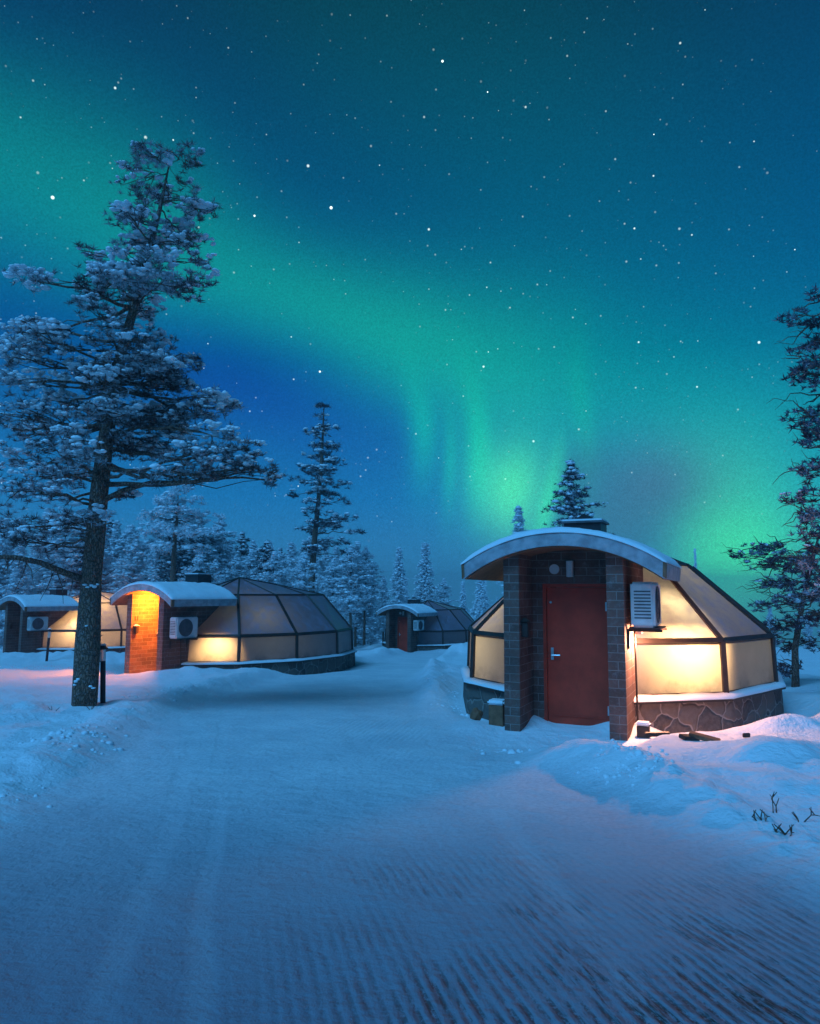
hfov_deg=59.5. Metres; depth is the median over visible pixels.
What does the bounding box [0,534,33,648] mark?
frosted spruce
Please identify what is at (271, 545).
frosted pine
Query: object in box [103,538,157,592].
frosted pine
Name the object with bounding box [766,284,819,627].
bare limbed tree
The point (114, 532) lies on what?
frosted spruce
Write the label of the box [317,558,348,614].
frosted pine
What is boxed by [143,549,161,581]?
frosted spruce
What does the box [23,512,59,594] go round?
frosted spruce
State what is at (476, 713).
stone
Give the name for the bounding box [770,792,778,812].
dead shrub
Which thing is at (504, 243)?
sky
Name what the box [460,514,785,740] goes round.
glass igloo
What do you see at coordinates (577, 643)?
door
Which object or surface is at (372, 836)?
snow ground
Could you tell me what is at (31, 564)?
frosted pine
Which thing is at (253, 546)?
frosted pine
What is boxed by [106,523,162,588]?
frosted pine
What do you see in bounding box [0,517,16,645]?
frosted spruce
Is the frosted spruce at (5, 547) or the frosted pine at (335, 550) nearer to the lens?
the frosted spruce at (5, 547)
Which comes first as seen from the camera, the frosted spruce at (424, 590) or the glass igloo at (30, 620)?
the glass igloo at (30, 620)
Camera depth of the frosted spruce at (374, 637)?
61.12 m
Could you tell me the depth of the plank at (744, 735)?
8.79 m
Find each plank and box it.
[645,731,669,736]
[679,733,699,740]
[689,731,720,740]
[742,733,749,737]
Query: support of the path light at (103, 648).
on the snow ground
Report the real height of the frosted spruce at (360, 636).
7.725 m
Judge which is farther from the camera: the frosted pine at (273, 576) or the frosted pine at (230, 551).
the frosted pine at (230, 551)
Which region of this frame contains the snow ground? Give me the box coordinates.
[0,642,819,1023]
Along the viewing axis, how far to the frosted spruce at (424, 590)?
77.40 m
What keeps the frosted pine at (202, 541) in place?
on the snow ground
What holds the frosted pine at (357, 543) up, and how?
on the snow ground
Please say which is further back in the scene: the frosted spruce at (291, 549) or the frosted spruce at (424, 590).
the frosted spruce at (424, 590)
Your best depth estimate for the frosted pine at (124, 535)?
61.44 m
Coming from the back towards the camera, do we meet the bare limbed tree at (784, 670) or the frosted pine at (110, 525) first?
the frosted pine at (110, 525)
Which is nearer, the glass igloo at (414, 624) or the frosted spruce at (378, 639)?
the glass igloo at (414, 624)
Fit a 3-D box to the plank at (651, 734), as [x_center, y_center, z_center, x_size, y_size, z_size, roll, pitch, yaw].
[3.037,2.727,8.806,0.288,0.050,0.050,-8,-1,22]
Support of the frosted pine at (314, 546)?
on the snow ground
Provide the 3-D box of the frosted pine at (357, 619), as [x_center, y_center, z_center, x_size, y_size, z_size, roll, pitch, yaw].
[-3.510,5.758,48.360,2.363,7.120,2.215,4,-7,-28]
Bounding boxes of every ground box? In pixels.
[487,698,504,726]
[635,720,650,738]
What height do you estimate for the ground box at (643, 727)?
0.310 m
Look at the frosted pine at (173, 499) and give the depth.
32.87 m
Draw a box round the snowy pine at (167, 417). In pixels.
[0,138,289,705]
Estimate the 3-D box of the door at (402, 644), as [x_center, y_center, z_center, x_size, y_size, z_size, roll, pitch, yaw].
[-0.280,7.395,43.163,0.956,2.036,0.120,-3,-7,28]
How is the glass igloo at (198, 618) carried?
on the snow ground
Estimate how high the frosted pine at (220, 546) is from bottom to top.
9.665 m
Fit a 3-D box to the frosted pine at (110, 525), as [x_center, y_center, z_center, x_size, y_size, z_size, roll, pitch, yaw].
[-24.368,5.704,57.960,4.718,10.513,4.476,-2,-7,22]
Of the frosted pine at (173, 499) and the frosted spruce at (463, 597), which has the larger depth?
the frosted spruce at (463, 597)
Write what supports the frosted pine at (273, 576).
on the snow ground
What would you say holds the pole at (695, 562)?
on the snow ground
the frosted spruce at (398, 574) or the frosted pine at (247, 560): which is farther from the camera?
the frosted spruce at (398, 574)
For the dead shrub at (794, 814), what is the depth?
5.38 m
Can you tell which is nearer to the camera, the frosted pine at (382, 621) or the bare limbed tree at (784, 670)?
the bare limbed tree at (784, 670)
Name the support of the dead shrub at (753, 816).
on the snow ground
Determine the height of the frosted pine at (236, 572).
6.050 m
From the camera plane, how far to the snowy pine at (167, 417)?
11.69 m
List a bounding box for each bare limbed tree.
[721,534,819,686]
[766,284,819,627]
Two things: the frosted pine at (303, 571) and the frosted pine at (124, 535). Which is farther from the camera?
the frosted pine at (124, 535)
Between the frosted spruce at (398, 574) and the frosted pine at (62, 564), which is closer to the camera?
the frosted pine at (62, 564)
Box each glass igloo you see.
[0,586,126,652]
[109,570,356,674]
[376,597,473,652]
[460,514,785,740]
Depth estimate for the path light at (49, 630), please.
24.81 m
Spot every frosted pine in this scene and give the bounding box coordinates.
[9,516,29,581]
[23,540,37,592]
[29,512,84,596]
[51,519,109,594]
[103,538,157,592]
[106,518,128,563]
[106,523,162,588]
[120,524,143,552]
[124,497,183,581]
[136,484,226,581]
[144,511,205,581]
[167,511,225,580]
[177,552,215,583]
[191,516,249,580]
[206,559,229,584]
[218,540,242,580]
[219,553,248,580]
[223,531,260,569]
[230,549,259,578]
[240,540,264,579]
[242,540,293,586]
[251,551,290,584]
[254,542,276,571]
[274,550,294,584]
[277,547,285,565]
[281,535,330,592]
[282,551,329,593]
[283,547,301,587]
[287,400,368,591]
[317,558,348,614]
[320,546,349,609]
[324,545,380,626]
[341,541,376,594]
[343,546,372,646]
[343,546,387,644]
[373,578,387,645]
[430,578,459,604]
[540,458,613,534]
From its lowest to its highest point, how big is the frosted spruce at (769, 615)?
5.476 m
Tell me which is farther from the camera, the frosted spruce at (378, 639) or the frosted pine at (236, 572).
the frosted spruce at (378, 639)
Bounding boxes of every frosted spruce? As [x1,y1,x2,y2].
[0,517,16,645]
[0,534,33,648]
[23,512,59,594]
[101,507,119,592]
[106,519,124,592]
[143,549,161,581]
[284,542,299,586]
[315,549,329,594]
[343,551,373,644]
[358,571,381,644]
[375,577,390,644]
[379,547,410,644]
[399,578,409,603]
[411,542,439,602]
[459,581,470,615]
[468,580,489,619]
[495,504,527,594]
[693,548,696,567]
[766,605,781,646]
[799,610,815,647]
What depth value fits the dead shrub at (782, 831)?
4.78 m
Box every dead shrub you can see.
[752,809,769,820]
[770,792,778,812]
[772,823,794,835]
[792,808,818,821]
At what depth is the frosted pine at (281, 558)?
49.74 m
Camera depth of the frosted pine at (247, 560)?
51.26 m
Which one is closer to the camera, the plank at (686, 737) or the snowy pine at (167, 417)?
the plank at (686, 737)
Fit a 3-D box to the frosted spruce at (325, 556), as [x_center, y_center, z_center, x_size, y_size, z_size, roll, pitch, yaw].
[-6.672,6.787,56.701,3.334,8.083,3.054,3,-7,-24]
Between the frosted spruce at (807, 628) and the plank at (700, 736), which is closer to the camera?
the plank at (700, 736)
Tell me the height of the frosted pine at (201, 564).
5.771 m
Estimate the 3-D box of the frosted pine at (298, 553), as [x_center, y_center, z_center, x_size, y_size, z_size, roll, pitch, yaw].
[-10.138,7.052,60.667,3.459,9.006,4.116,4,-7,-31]
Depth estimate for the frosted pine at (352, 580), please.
38.77 m
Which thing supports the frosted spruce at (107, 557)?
on the snow ground
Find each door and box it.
[398,618,406,651]
[547,587,608,725]
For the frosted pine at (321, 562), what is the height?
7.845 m
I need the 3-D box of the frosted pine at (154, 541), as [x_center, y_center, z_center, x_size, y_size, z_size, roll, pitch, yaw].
[-17.541,4.139,49.837,5.024,10.992,4.222,-2,-7,20]
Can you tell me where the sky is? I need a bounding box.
[0,0,819,647]
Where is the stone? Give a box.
[470,707,482,720]
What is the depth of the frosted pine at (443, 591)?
75.47 m
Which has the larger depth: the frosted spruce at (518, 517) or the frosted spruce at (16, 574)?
the frosted spruce at (518, 517)
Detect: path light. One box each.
[45,628,51,660]
[100,643,107,702]
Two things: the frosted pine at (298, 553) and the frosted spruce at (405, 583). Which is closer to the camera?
the frosted pine at (298, 553)
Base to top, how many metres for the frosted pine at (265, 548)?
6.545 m
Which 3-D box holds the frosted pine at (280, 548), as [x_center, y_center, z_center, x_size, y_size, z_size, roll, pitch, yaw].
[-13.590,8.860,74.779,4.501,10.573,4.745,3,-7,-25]
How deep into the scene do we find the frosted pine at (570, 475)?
34.04 m
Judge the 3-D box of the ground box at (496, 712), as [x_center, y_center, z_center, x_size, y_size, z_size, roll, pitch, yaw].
[1.295,3.004,10.581,0.260,0.470,0.240,-3,-7,25]
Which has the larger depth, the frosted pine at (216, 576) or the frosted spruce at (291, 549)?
the frosted spruce at (291, 549)
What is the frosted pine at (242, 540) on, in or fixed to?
on the snow ground
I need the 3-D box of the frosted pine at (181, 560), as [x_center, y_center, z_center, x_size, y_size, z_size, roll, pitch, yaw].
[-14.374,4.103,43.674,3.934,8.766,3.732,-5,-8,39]
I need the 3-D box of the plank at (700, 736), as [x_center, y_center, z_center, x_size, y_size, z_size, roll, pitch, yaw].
[3.412,2.615,8.315,0.336,0.050,0.100,9,7,29]
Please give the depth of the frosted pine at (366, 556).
47.13 m
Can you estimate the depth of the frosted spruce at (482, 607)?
61.35 m
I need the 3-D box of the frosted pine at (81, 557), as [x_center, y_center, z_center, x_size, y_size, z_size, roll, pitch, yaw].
[-18.323,4.074,39.922,3.432,7.648,3.256,-3,-7,25]
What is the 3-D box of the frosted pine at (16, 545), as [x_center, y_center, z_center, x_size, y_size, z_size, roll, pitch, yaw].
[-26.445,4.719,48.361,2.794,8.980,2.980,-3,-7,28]

